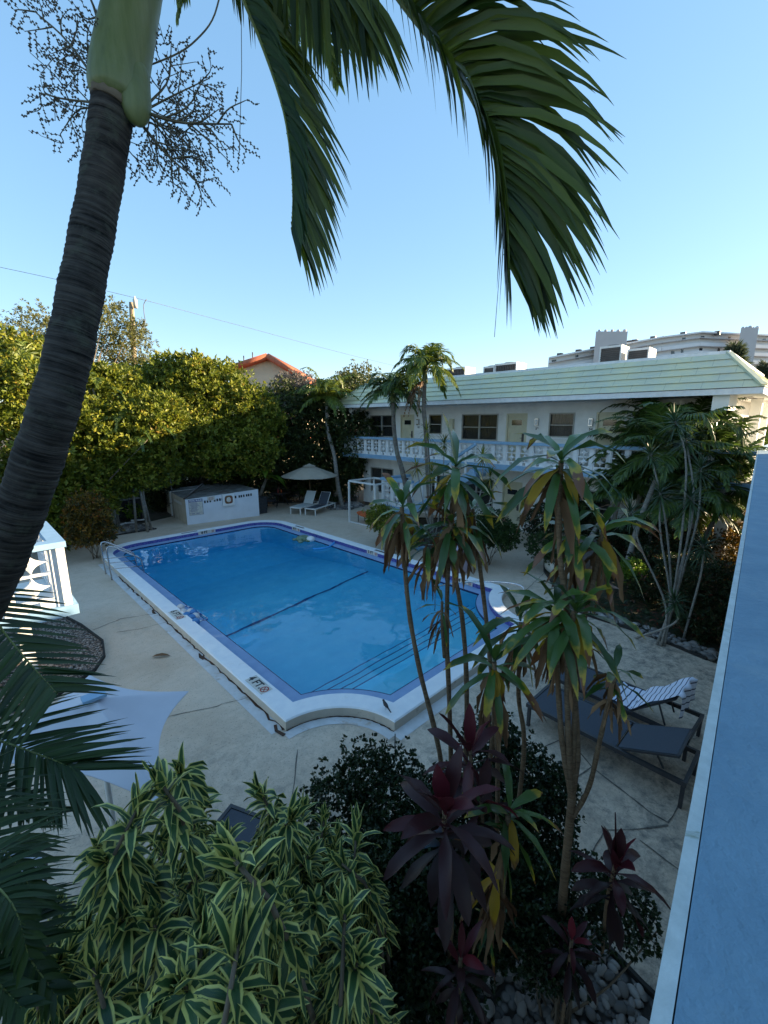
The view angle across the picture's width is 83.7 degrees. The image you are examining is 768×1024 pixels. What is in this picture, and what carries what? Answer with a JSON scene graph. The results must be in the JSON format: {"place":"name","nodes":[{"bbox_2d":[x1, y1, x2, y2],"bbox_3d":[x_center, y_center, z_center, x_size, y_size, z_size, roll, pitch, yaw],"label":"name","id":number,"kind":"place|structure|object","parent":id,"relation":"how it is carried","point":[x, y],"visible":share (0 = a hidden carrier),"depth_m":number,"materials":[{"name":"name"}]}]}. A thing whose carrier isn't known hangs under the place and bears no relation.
{"place":"outdoors","nodes":[
{"label":"outdoors","id":0,"kind":"place"},
{"bbox_2d":[0,437,736,556],"bbox_3d":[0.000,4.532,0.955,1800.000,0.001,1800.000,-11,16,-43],"label":"ground","id":1,"kind":"structure","parent":0,"point":[155,515],"depth_m":22.10,"materials":[{"name":"beige concrete"}]},
{"bbox_2d":[0,323,104,534],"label":"hedge tree","id":2,"kind":"object","parent":1,"relation":"on","point":[14,399],"visible":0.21,"depth_m":14.26,"materials":[{"name":"green plant"}]},
{"bbox_2d":[130,346,246,486],"bbox_3d":[-9.614,-3.880,20.892,5.219,8.257,6.214,-11,16,-43],"label":"hedge tree","id":3,"kind":"object","parent":1,"relation":"on","point":[177,374],"visible":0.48,"depth_m":19.97,"materials":[{"name":"green plant"}]},
{"bbox_2d":[113,484,368,524],"bbox_3d":[-16.663,-0.412,24.313,25.800,0.001,22.600,-11,16,-43],"label":"back bed","id":4,"kind":"object","parent":1,"relation":"on","point":[361,499],"visible":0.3,"depth_m":25.30,"materials":[{"name":"soil"}]},
{"bbox_2d":[0,297,50,342],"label":"street tree","id":5,"kind":"object","parent":4,"relation":"on","point":[43,323],"visible":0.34,"depth_m":23.47,"materials":[{"name":"green plant"}]},
{"bbox_2d":[7,340,88,399],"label":"areca palm","id":6,"kind":"object","parent":4,"relation":"on","point":[21,346],"visible":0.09,"depth_m":14.96,"materials":[{"name":"green plant"}]},
{"bbox_2d":[45,359,199,550],"bbox_3d":[-11.610,-2.674,17.500,5.448,7.296,7.321,6,13,26],"label":"hedge tree","id":7,"kind":"object","parent":4,"relation":"on","point":[116,466],"visible":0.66,"depth_m":17.19,"materials":[{"name":"green plant"}]},
{"bbox_2d":[93,294,159,369],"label":"street tree","id":8,"kind":"object","parent":4,"relation":"on","point":[111,342],"visible":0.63,"depth_m":26.96,"materials":[{"name":"green plant"}]},
{"bbox_2d":[190,354,294,485],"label":"hedge tree","id":9,"kind":"object","parent":4,"relation":"on","point":[248,410],"visible":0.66,"depth_m":21.12,"materials":[{"name":"green plant"}]},
{"bbox_2d":[127,434,368,512],"bbox_3d":[-7.665,-2.261,24.099,15.586,4.231,5.257,-2,12,-10],"label":"hedge","id":10,"kind":"object","parent":4,"relation":"on","point":[158,500],"visible":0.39,"depth_m":24.13,"materials":[{"name":"green plant"}]},
{"bbox_2d":[270,369,323,418],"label":"bougainvillea tree","id":11,"kind":"object","parent":4,"relation":"on","point":[301,382],"visible":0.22,"depth_m":25.38,"materials":[{"name":"pink plant"}]},
{"bbox_2d":[247,370,385,474],"bbox_3d":[-3.930,-4.417,24.695,7.937,7.740,5.408,-1,12,-7],"label":"hedge tree","id":12,"kind":"object","parent":4,"relation":"on","point":[301,447],"visible":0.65,"depth_m":23.37,"materials":[{"name":"green plant"}]},
{"bbox_2d":[235,352,322,421],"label":"red roofed house","id":13,"kind":"structure","parent":1,"relation":"on","point":[266,367],"depth_m":33.57,"materials":[{"name":"paint"}]},
{"bbox_2d":[321,501,364,509],"bbox_3d":[-2.376,-0.405,24.247,2.445,0.001,2.795,7,14,29],"label":"palm bed","id":14,"kind":"object","parent":1,"relation":"on","point":[330,507],"visible":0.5,"depth_m":23.77,"materials":[{"name":"brown soil"}]},
{"bbox_2d":[285,367,358,505],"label":"court palm","id":15,"kind":"object","parent":14,"relation":"on","point":[328,390],"visible":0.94,"depth_m":22.74,"materials":[{"name":"green plant"}]},
{"bbox_2d":[333,359,382,428],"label":"street tree","id":16,"kind":"object","parent":1,"relation":"on","point":[355,368],"visible":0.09,"depth_m":29.41,"materials":[{"name":"green plant"}]},
{"bbox_2d":[0,503,724,1023],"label":"pool deck","id":17,"kind":"structure","parent":1,"relation":"on","point":[234,745],"depth_m":6.54,"materials":[{"name":"concrete"}]},
{"bbox_2d":[0,617,102,717],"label":"gravel bed","id":18,"kind":"object","parent":17,"relation":"on","point":[95,643],"visible":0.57,"depth_m":8.95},
{"bbox_2d":[0,521,79,668],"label":"landing balustrade","id":19,"kind":"object","parent":18,"relation":"on","point":[49,545],"visible":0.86,"depth_m":7.47,"materials":[{"name":"white paint"}]},
{"bbox_2d":[56,616,105,695],"bbox_3d":[-7.861,2.650,9.683,6.442,0.060,1.385,8,14,34],"label":"bed edging","id":20,"kind":"object","parent":18,"relation":"on","point":[96,667],"visible":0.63,"depth_m":9.05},
{"bbox_2d":[59,488,124,559],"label":"croton bush","id":21,"kind":"object","parent":17,"relation":"on","point":[98,525],"visible":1,"depth_m":14.28,"materials":[{"name":"green plant"}]},
{"bbox_2d":[0,675,187,825],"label":"shade canopy","id":22,"kind":"object","parent":17,"relation":"on","point":[145,714],"visible":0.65,"depth_m":3.80,"materials":[{"name":"white fabric"}]},
{"bbox_2d":[91,392,174,532],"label":"areca palm","id":23,"kind":"object","parent":17,"relation":"on","point":[142,495],"visible":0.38,"depth_m":17.53,"materials":[{"name":"green plant"}]},
{"bbox_2d":[165,482,259,524],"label":"pump house","id":24,"kind":"structure","parent":17,"relation":"on","point":[246,498],"depth_m":20.79,"materials":[{"name":"paint"}]},
{"bbox_2d":[188,498,203,515],"bbox_3d":[-8.614,-0.228,19.655,0.620,0.740,0.020,-9,15,-36],"label":"rules board","id":25,"kind":"object","parent":24,"relation":"attached to","point":[195,506],"visible":1,"depth_m":19.65,"materials":[{"name":"white paint"}]},
{"bbox_2d":[176,804,260,895],"bbox_3d":[-1.763,3.688,3.876,0.710,0.423,2.000,4,13,20],"label":"sun lounger","id":26,"kind":"object","parent":17,"relation":"on","point":[235,814],"visible":0.1,"depth_m":4.68,"materials":[{"name":"grey metal"}]},
{"bbox_2d":[118,576,393,735],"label":"deck cracks","id":27,"kind":"object","parent":17,"relation":"on","point":[241,691],"visible":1,"depth_m":7.39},
{"bbox_2d":[99,564,507,739],"bbox_3d":[-3.722,2.666,9.729,13.798,0.001,4.855,4,13,20],"label":"painted deck strip","id":28,"kind":"object","parent":17,"relation":"on","point":[401,732],"visible":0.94,"depth_m":7.15,"materials":[{"name":"white paint"}]},
{"bbox_2d":[290,490,318,514],"bbox_3d":[-4.116,-0.547,22.581,0.650,0.998,1.950,5,13,24],"label":"sun lounger","id":29,"kind":"object","parent":17,"relation":"on","point":[309,497],"visible":0.94,"depth_m":22.77,"materials":[{"name":"white fabric"}]},
{"bbox_2d":[281,464,336,490],"bbox_3d":[-3.977,-1.386,23.042,2.940,2.450,2.940,-11,16,-43],"label":"parasol","id":30,"kind":"object","parent":17,"relation":"on","point":[309,472],"visible":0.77,"depth_m":22.17,"materials":[{"name":"beige fabric"}]},
{"bbox_2d":[101,520,531,730],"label":"swimming pool","id":31,"kind":"structure","parent":17,"relation":"in","point":[281,702],"depth_m":8.38,"materials":[{"name":"white concrete"}]},
{"bbox_2d":[100,541,144,579],"bbox_3d":[-8.041,1.842,13.325,0.994,1.941,0.762,-11,16,-43],"label":"pool ladder","id":32,"kind":"object","parent":31,"relation":"attached to","point":[109,563],"visible":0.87,"depth_m":13.16,"materials":[{"name":"silver metal"}]},
{"bbox_2d":[177,604,207,624],"bbox_3d":[-4.678,2.426,10.366,0.472,0.202,1.440,-11,16,-43],"label":"lane rope","id":33,"kind":"object","parent":31,"relation":"on","point":[193,614],"visible":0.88,"depth_m":10.23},
{"bbox_2d":[124,527,495,693],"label":"water","id":34,"kind":"structure","parent":31,"relation":"in","point":[303,618],"depth_m":11.01,"materials":[{"name":"blue liquid"}]},
{"bbox_2d":[304,491,335,515],"bbox_3d":[-3.312,-0.484,22.314,0.650,0.984,1.950,5,13,24],"label":"sun lounger","id":35,"kind":"object","parent":17,"relation":"on","point":[324,498],"visible":1,"depth_m":22.52,"materials":[{"name":"grey fabric"}]},
{"bbox_2d":[348,477,399,526],"bbox_3d":[-0.322,-0.476,19.850,1.786,1.985,2.019,-11,16,-43],"label":"cabana frame","id":36,"kind":"object","parent":17,"relation":"on","point":[375,492],"visible":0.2,"depth_m":19.62,"materials":[{"name":"white metal"}]},
{"bbox_2d":[94,552,677,945],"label":"deck joints","id":37,"kind":"object","parent":17,"relation":"on","point":[657,826],"visible":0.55,"depth_m":5.42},
{"bbox_2d":[361,503,421,549],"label":"court bush","id":38,"kind":"object","parent":17,"relation":"on","point":[377,511],"visible":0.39,"depth_m":16.25,"materials":[{"name":"green plant"}]},
{"bbox_2d":[380,443,491,519],"bbox_3d":[2.180,-1.107,18.341,1.908,3.843,4.980,-11,16,-43],"label":"stair balustrade","id":39,"kind":"object","parent":17,"relation":"on","point":[398,479],"visible":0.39,"depth_m":18.31,"materials":[{"name":"white paint"}]},
{"bbox_2d":[415,519,475,553],"bbox_3d":[2.367,0.957,17.815,3.286,0.001,6.222,2,12,11],"label":"shrub bed","id":40,"kind":"object","parent":17,"relation":"on","point":[424,522],"visible":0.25,"depth_m":18.91,"materials":[{"name":"soil"}]},
{"bbox_2d":[350,369,427,540],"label":"court palm","id":41,"kind":"object","parent":40,"relation":"on","point":[401,390],"visible":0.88,"depth_m":16.72,"materials":[{"name":"green plant"}]},
{"bbox_2d":[387,343,464,542],"bbox_3d":[1.547,-2.508,16.303,3.005,7.451,2.937,-11,16,-43],"label":"court palm","id":42,"kind":"object","parent":40,"relation":"on","point":[423,359],"visible":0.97,"depth_m":15.43,"materials":[{"name":"green plant"}]},
{"bbox_2d":[407,419,449,543],"bbox_3d":[1.643,-0.969,15.471,1.598,4.780,1.551,-11,16,-43],"label":"young dracaena","id":43,"kind":"object","parent":40,"relation":"on","point":[444,447],"visible":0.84,"depth_m":15.33,"materials":[{"name":"green plant"}]},
{"bbox_2d":[455,507,524,564],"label":"court bush","id":44,"kind":"object","parent":17,"relation":"on","point":[502,537],"visible":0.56,"depth_m":13.70,"materials":[{"name":"green plant"}]},
{"bbox_2d":[358,842,672,1023],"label":"pebble bed","id":45,"kind":"object","parent":17,"relation":"on","point":[505,990],"visible":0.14,"depth_m":3.48,"materials":[{"name":"grey gravel"}]},
{"bbox_2d":[0,588,153,1023],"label":"edge palm","id":46,"kind":"object","parent":45,"relation":"on","point":[29,899],"visible":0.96,"depth_m":1.89,"materials":[{"name":"green plant"}]},
{"bbox_2d":[6,742,220,1023],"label":"variegated dracaena","id":47,"kind":"object","parent":45,"relation":"on","point":[122,875],"visible":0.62,"depth_m":1.66,"materials":[{"name":"green plant"}]},
{"bbox_2d":[113,821,323,1023],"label":"variegated dracaena","id":48,"kind":"object","parent":45,"relation":"on","point":[235,951],"visible":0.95,"depth_m":1.30,"materials":[{"name":"green plant"}]},
{"bbox_2d":[172,771,408,1023],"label":"variegated dracaena","id":49,"kind":"object","parent":45,"relation":"on","point":[345,917],"visible":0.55,"depth_m":2.12,"materials":[{"name":"green plant"}]},
{"bbox_2d":[0,0,625,621],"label":"tall palm","id":50,"kind":"object","parent":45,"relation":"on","point":[510,76],"visible":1,"depth_m":1.93,"materials":[{"name":"green plant"}]},
{"bbox_2d":[297,732,519,1023],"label":"dark shrub","id":51,"kind":"object","parent":45,"relation":"on","point":[412,916],"visible":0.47,"depth_m":3.17,"materials":[{"name":"green plant"}]},
{"bbox_2d":[369,414,510,822],"bbox_3d":[0.473,1.531,3.774,1.201,4.698,1.012,2,12,8],"label":"corn plant","id":52,"kind":"object","parent":45,"relation":"on","point":[462,530],"visible":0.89,"depth_m":3.34,"materials":[{"name":"green plant"}]},
{"bbox_2d":[382,745,514,965],"bbox_3d":[0.475,2.575,2.590,0.594,3.144,1.406,6,13,26],"label":"red cordyline","id":53,"kind":"object","parent":45,"relation":"on","point":[450,872],"visible":0.97,"depth_m":1.94,"materials":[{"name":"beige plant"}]},
{"bbox_2d":[421,919,495,1023],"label":"red cordyline","id":54,"kind":"object","parent":45,"relation":"on","point":[472,963],"visible":0.94,"depth_m":2.35,"materials":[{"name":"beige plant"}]},
{"bbox_2d":[423,703,522,900],"bbox_3d":[0.539,2.550,3.185,0.636,2.949,1.472,0,12,0],"label":"red cordyline","id":55,"kind":"object","parent":45,"relation":"on","point":[474,743],"visible":0.57,"depth_m":2.56,"materials":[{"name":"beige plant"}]},
{"bbox_2d":[443,584,551,862],"bbox_3d":[0.887,2.253,3.323,1.141,3.470,0.792,-11,16,-43],"label":"corn plant","id":56,"kind":"object","parent":45,"relation":"on","point":[492,682],"visible":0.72,"depth_m":3.03,"materials":[{"name":"green plant"}]},
{"bbox_2d":[454,764,563,980],"bbox_3d":[0.916,2.793,3.003,0.670,2.558,1.311,9,15,37],"label":"corn plant","id":57,"kind":"object","parent":45,"relation":"on","point":[496,902],"visible":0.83,"depth_m":2.55,"materials":[{"name":"green plant"}]},
{"bbox_2d":[455,705,585,992],"bbox_3d":[1.159,2.963,3.731,1.169,1.953,1.799,3,12,13],"label":"dark shrub","id":58,"kind":"object","parent":45,"relation":"on","point":[549,802],"visible":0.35,"depth_m":3.71,"materials":[{"name":"green plant"}]},
{"bbox_2d":[392,880,652,1023],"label":"pebbles","id":59,"kind":"object","parent":45,"relation":"on","point":[621,1008],"visible":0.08,"depth_m":3.45,"materials":[{"name":"grey stone"}]},
{"bbox_2d":[538,915,602,1023],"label":"red cordyline","id":60,"kind":"object","parent":45,"relation":"on","point":[574,937],"visible":0.98,"depth_m":2.75,"materials":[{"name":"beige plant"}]},
{"bbox_2d":[492,428,662,975],"bbox_3d":[1.230,1.734,3.093,1.034,4.594,1.212,6,13,26],"label":"corn plant","id":61,"kind":"object","parent":45,"relation":"on","point":[568,636],"visible":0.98,"depth_m":2.74,"materials":[{"name":"green plant"}]},
{"bbox_2d":[493,838,663,1023],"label":"dark shrub","id":62,"kind":"object","parent":45,"relation":"on","point":[549,893],"visible":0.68,"depth_m":3.02,"materials":[{"name":"green plant"}]},
{"bbox_2d":[568,812,670,954],"bbox_3d":[1.483,2.821,3.020,0.504,2.488,1.331,4,13,19],"label":"red cordyline","id":63,"kind":"object","parent":45,"relation":"on","point":[619,854],"visible":0.97,"depth_m":2.44,"materials":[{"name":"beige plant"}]},
{"bbox_2d":[579,918,673,1011],"bbox_3d":[0.813,3.767,4.386,3.513,0.060,1.322,3,12,14],"label":"bed edging","id":64,"kind":"object","parent":45,"relation":"on","point":[649,990],"visible":0.12,"depth_m":3.61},
{"bbox_2d":[517,496,609,540],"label":"court bush","id":65,"kind":"object","parent":17,"relation":"on","point":[534,523],"visible":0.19,"depth_m":15.86,"materials":[{"name":"green plant"}]},
{"bbox_2d":[526,683,700,808],"bbox_3d":[3.185,3.092,6.144,0.770,0.656,2.080,-11,16,-42],"label":"sun lounger","id":66,"kind":"object","parent":17,"relation":"on","point":[664,741],"visible":0.76,"depth_m":5.79,"materials":[{"name":"grey fabric"}]},
{"bbox_2d":[547,666,704,761],"bbox_3d":[3.779,2.840,6.864,0.770,0.851,2.080,-10,16,-41],"label":"sun lounger","id":67,"kind":"object","parent":17,"relation":"on","point":[599,694],"visible":0.41,"depth_m":6.43,"materials":[{"name":"grey fabric"}]},
{"bbox_2d":[613,677,697,718],"bbox_3d":[4.054,2.687,6.505,0.760,0.549,0.995,-11,16,-43],"label":"beach towel","id":68,"kind":"object","parent":67,"relation":"on","point":[684,688],"visible":0.91,"depth_m":6.38,"materials":[{"name":"white fabric"}]},
{"bbox_2d":[545,551,729,663],"bbox_3d":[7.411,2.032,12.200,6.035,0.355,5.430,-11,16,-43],"label":"ground cover","id":69,"kind":"object","parent":17,"relation":"on","point":[626,600],"visible":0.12,"depth_m":10.45,"materials":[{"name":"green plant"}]},
{"bbox_2d":[523,529,589,566],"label":"court bush","id":70,"kind":"object","parent":69,"relation":"on","point":[534,547],"visible":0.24,"depth_m":13.44,"materials":[{"name":"green plant"}]},
{"bbox_2d":[580,401,658,545],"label":"clump palm","id":71,"kind":"object","parent":69,"relation":"on","point":[616,429],"visible":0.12,"depth_m":14.83,"materials":[{"name":"green plant"}]},
{"bbox_2d":[587,447,662,534],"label":"clump palm","id":72,"kind":"object","parent":69,"relation":"on","point":[600,492],"visible":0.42,"depth_m":13.53,"materials":[{"name":"green plant"}]},
{"bbox_2d":[619,556,649,596],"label":"court bush","id":73,"kind":"object","parent":69,"relation":"on","point":[639,567],"visible":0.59,"depth_m":11.26,"materials":[{"name":"green plant"}]},
{"bbox_2d":[599,398,699,552],"bbox_3d":[9.216,-1.406,14.874,3.929,5.925,3.710,6,13,25],"label":"clump palm","id":74,"kind":"object","parent":69,"relation":"on","point":[634,415],"visible":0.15,"depth_m":14.31,"materials":[{"name":"green plant"}]},
{"bbox_2d":[588,611,718,660],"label":"border rocks","id":75,"kind":"object","parent":69,"relation":"on","point":[710,654],"visible":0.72,"depth_m":9.08,"materials":[{"name":"grey stone"}]},
{"bbox_2d":[596,515,711,582],"bbox_3d":[8.121,1.049,12.990,2.492,1.888,3.752,1,12,7],"label":"court bush","id":76,"kind":"object","parent":69,"relation":"on","point":[654,549],"visible":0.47,"depth_m":12.53,"materials":[{"name":"green plant"}]},
{"bbox_2d":[611,403,727,645],"bbox_3d":[5.615,0.349,8.616,2.205,5.023,1.231,0,12,1],"label":"thin leaf dracaena","id":77,"kind":"object","parent":69,"relation":"on","point":[680,429],"visible":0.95,"depth_m":8.51,"materials":[{"name":"green plant"}]},
{"bbox_2d":[587,401,752,580],"bbox_3d":[8.228,-0.557,12.623,3.891,5.170,3.964,-11,16,-43],"label":"clump palm","id":78,"kind":"object","parent":69,"relation":"on","point":[645,426],"visible":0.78,"depth_m":11.90,"materials":[{"name":"green plant"}]},
{"bbox_2d":[623,551,740,646],"bbox_3d":[7.350,1.825,9.976,2.233,1.668,3.223,-1,12,-3],"label":"court bush","id":79,"kind":"object","parent":69,"relation":"on","point":[709,612],"visible":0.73,"depth_m":9.39,"materials":[{"name":"green plant"}]},
{"bbox_2d":[618,464,749,551],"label":"clump palm","id":80,"kind":"object","parent":69,"relation":"on","point":[718,506],"visible":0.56,"depth_m":11.84,"materials":[{"name":"green plant"}]},
{"bbox_2d":[621,417,751,553],"bbox_3d":[8.883,-0.522,13.252,4.225,4.869,3.563,-11,16,-43],"label":"clump palm","id":81,"kind":"object","parent":69,"relation":"on","point":[703,435],"visible":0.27,"depth_m":12.16,"materials":[{"name":"green plant"}]},
{"bbox_2d":[627,396,751,527],"bbox_3d":[9.567,-1.157,14.037,3.855,5.782,3.688,-11,16,-43],"label":"clump palm","id":82,"kind":"object","parent":69,"relation":"on","point":[705,401],"visible":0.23,"depth_m":12.84,"materials":[{"name":"green plant"}]},
{"bbox_2d":[682,527,724,637],"bbox_3d":[6.367,1.544,8.814,0.849,2.589,0.790,5,13,23],"label":"thin leaf dracaena","id":83,"kind":"object","parent":69,"relation":"on","point":[704,542],"visible":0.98,"depth_m":8.66,"materials":[{"name":"green plant"}]},
{"bbox_2d":[655,410,767,552],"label":"clump palm","id":84,"kind":"object","parent":69,"relation":"on","point":[735,438],"visible":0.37,"depth_m":12.00,"materials":[{"name":"green plant"}]},
{"bbox_2d":[661,435,767,555],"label":"clump palm","id":85,"kind":"object","parent":69,"relation":"on","point":[714,517],"visible":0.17,"depth_m":12.01,"materials":[{"name":"green plant"}]},
{"bbox_2d":[700,506,745,580],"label":"court bush","id":86,"kind":"object","parent":69,"relation":"on","point":[733,541],"visible":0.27,"depth_m":12.35,"materials":[{"name":"green plant"}]},
{"bbox_2d":[587,615,706,659],"bbox_3d":[5.688,2.686,9.513,0.179,0.060,2.528,-9,15,-36],"label":"bed edging","id":87,"kind":"object","parent":17,"relation":"on","point":[671,644],"visible":0.5,"depth_m":9.03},
{"bbox_2d":[634,586,691,638],"bbox_3d":[5.691,2.147,8.668,1.031,1.503,0.659,-48,49,-74],"label":"thin leaf dracaena","id":88,"kind":"object","parent":17,"relation":"on","point":[674,604],"visible":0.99,"depth_m":8.44,"materials":[{"name":"green plant"}]},
{"bbox_2d":[336,350,767,564],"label":"apartment building","id":89,"kind":"structure","parent":1,"relation":"on","point":[558,405],"depth_m":16.44,"materials":[{"name":"white paint"}]},
{"bbox_2d":[370,415,392,437],"bbox_3d":[-0.091,-4.672,23.481,0.250,1.240,1.920,-11,16,-43],"label":"window","id":90,"kind":"structure","parent":89,"relation":"in","point":[385,420],"depth_m":23.43,"materials":[{"name":"grey glass"}]},
{"bbox_2d":[369,467,393,493],"bbox_3d":[-0.084,-1.750,24.090,0.250,1.470,1.900,-11,16,-43],"label":"window","id":91,"kind":"structure","parent":89,"relation":"in","point":[381,470],"depth_m":24.35,"materials":[{"name":"black glass"}]},
{"bbox_2d":[400,415,413,453],"bbox_3d":[1.233,-4.013,22.242,0.120,2.020,0.940,-11,16,-43],"label":"door","id":92,"kind":"structure","parent":89,"relation":"in","point":[406,423],"depth_m":22.23,"materials":[{"name":"beige paint"}]},
{"bbox_2d":[461,414,498,440],"bbox_3d":[4.282,-3.750,19.155,0.265,1.220,1.980,-11,16,-43],"label":"window","id":93,"kind":"structure","parent":89,"relation":"in","point":[478,427],"depth_m":19.17,"materials":[{"name":"grey glass"}]},
{"bbox_2d":[494,362,525,371],"bbox_3d":[5.935,-6.648,20.175,0.900,0.730,1.130,-11,16,-43],"label":"rooftop ac unit","id":94,"kind":"object","parent":89,"relation":"on","point":[506,366],"visible":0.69,"depth_m":19.81,"materials":[{"name":"metal"}]},
{"bbox_2d":[501,481,522,528],"bbox_3d":[5.530,-0.286,18.574,0.120,2.080,0.920,-11,16,-43],"label":"door","id":95,"kind":"structure","parent":89,"relation":"in","point":[507,494],"depth_m":18.52,"materials":[{"name":"beige paint"}]},
{"bbox_2d":[505,413,527,461],"bbox_3d":[5.537,-3.103,17.973,0.120,2.000,0.940,-11,16,-43],"label":"door","id":96,"kind":"structure","parent":89,"relation":"in","point":[515,422],"depth_m":17.91,"materials":[{"name":"beige paint"}]},
{"bbox_2d":[548,413,574,439],"bbox_3d":[6.869,-3.317,16.565,0.265,1.000,1.090,-11,16,-43],"label":"window","id":97,"kind":"structure","parent":89,"relation":"in","point":[562,424],"depth_m":16.64,"materials":[{"name":"grey glass"}]},
{"bbox_2d":[594,412,624,466],"bbox_3d":[8.079,-2.571,15.451,0.120,2.000,0.940,-11,16,-43],"label":"door","id":98,"kind":"structure","parent":89,"relation":"in","point":[605,423],"depth_m":15.44,"materials":[{"name":"beige paint"}]},
{"bbox_2d":[599,344,629,361],"bbox_3d":[9.105,-6.098,17.006,0.900,0.960,0.800,-11,16,-43],"label":"rooftop ac unit","id":99,"kind":"object","parent":89,"relation":"on","point":[616,352],"visible":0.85,"depth_m":16.67,"materials":[{"name":"metal"}]},
{"bbox_2d":[626,347,655,359],"bbox_3d":[9.790,-5.857,16.347,0.900,0.760,0.750,-11,16,-43],"label":"rooftop ac unit","id":100,"kind":"object","parent":89,"relation":"on","point":[641,352],"visible":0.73,"depth_m":16.03,"materials":[{"name":"metal"}]},
{"bbox_2d":[649,450,767,1023],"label":"wing","id":101,"kind":"structure","parent":1,"relation":"on","point":[722,975],"depth_m":0.81,"materials":[{"name":"white paint"}]},
{"bbox_2d":[723,340,755,363],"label":"casuarina","id":102,"kind":"object","parent":1,"relation":"on","point":[739,348],"visible":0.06,"depth_m":61.31,"materials":[{"name":"green plant"}]},
{"bbox_2d":[0,0,767,410],"label":"sky","id":103,"kind":"structure","parent":0,"point":[417,264],"materials":[{"name":"blue"}]},
{"bbox_2d":[548,325,767,367],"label":"apartment tower","id":104,"kind":"structure","parent":0,"point":[681,343],"depth_m":150.41,"materials":[{"name":"white paint"}]},
{"label":"white rock bed","id":105,"kind":"structure","parent":0,"visible":0},
{"bbox_2d":[85,371,124,526],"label":"areca palm","id":106,"kind":"object","parent":105,"relation":"on","point":[94,378],"visible":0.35,"depth_m":17.42,"materials":[{"name":"green plant"}]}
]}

